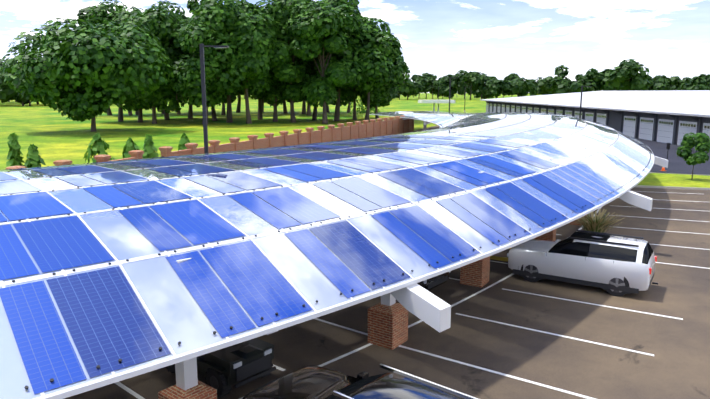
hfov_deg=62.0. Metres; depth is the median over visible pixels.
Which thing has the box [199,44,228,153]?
light pole
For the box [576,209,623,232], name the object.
ornamental grass
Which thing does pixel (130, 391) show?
parking lines
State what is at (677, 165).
drive apron
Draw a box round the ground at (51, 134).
[0,93,540,169]
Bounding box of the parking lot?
[64,125,709,398]
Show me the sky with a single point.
(528, 39)
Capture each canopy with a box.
[0,111,653,398]
[418,100,454,110]
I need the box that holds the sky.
[0,0,709,92]
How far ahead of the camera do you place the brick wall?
62.33 m
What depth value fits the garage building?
101.06 m
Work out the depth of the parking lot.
16.93 m
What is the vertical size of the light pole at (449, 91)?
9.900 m
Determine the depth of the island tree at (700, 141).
45.82 m
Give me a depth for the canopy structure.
16.07 m
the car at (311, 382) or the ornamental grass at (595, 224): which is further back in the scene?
the ornamental grass at (595, 224)
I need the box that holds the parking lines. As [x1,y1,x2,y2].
[115,191,709,398]
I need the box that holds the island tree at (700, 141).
[676,132,709,179]
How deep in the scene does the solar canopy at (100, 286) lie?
13.49 m
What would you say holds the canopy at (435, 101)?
on the ground at (51, 134)
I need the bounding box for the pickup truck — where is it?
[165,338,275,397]
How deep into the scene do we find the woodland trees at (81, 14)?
177.06 m
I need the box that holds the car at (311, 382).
[242,364,477,398]
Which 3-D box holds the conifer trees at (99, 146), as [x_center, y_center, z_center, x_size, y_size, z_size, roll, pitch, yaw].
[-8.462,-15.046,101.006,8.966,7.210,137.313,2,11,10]
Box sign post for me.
[666,143,670,159]
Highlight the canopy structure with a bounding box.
[158,117,667,398]
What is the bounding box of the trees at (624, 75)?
[0,59,709,105]
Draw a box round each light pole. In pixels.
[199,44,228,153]
[449,77,456,111]
[579,85,591,117]
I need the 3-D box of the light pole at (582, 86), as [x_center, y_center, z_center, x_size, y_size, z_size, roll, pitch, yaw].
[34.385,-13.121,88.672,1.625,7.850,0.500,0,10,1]
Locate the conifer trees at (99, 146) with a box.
[6,96,382,167]
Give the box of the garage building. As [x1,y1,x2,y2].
[480,90,709,147]
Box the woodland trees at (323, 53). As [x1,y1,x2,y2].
[0,0,410,131]
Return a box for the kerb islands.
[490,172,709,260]
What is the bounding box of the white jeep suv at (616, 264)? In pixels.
[507,230,657,295]
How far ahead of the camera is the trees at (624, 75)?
495.51 m
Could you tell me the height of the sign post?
2.100 m
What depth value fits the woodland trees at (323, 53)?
121.73 m
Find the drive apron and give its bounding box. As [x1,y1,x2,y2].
[632,137,709,174]
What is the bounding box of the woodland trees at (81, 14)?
[77,6,350,115]
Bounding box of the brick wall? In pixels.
[6,115,413,169]
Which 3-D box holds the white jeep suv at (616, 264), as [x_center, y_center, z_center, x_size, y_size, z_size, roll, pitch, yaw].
[8.342,2.164,21.691,5.077,1.810,2.320,6,12,31]
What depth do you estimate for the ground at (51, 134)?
126.95 m

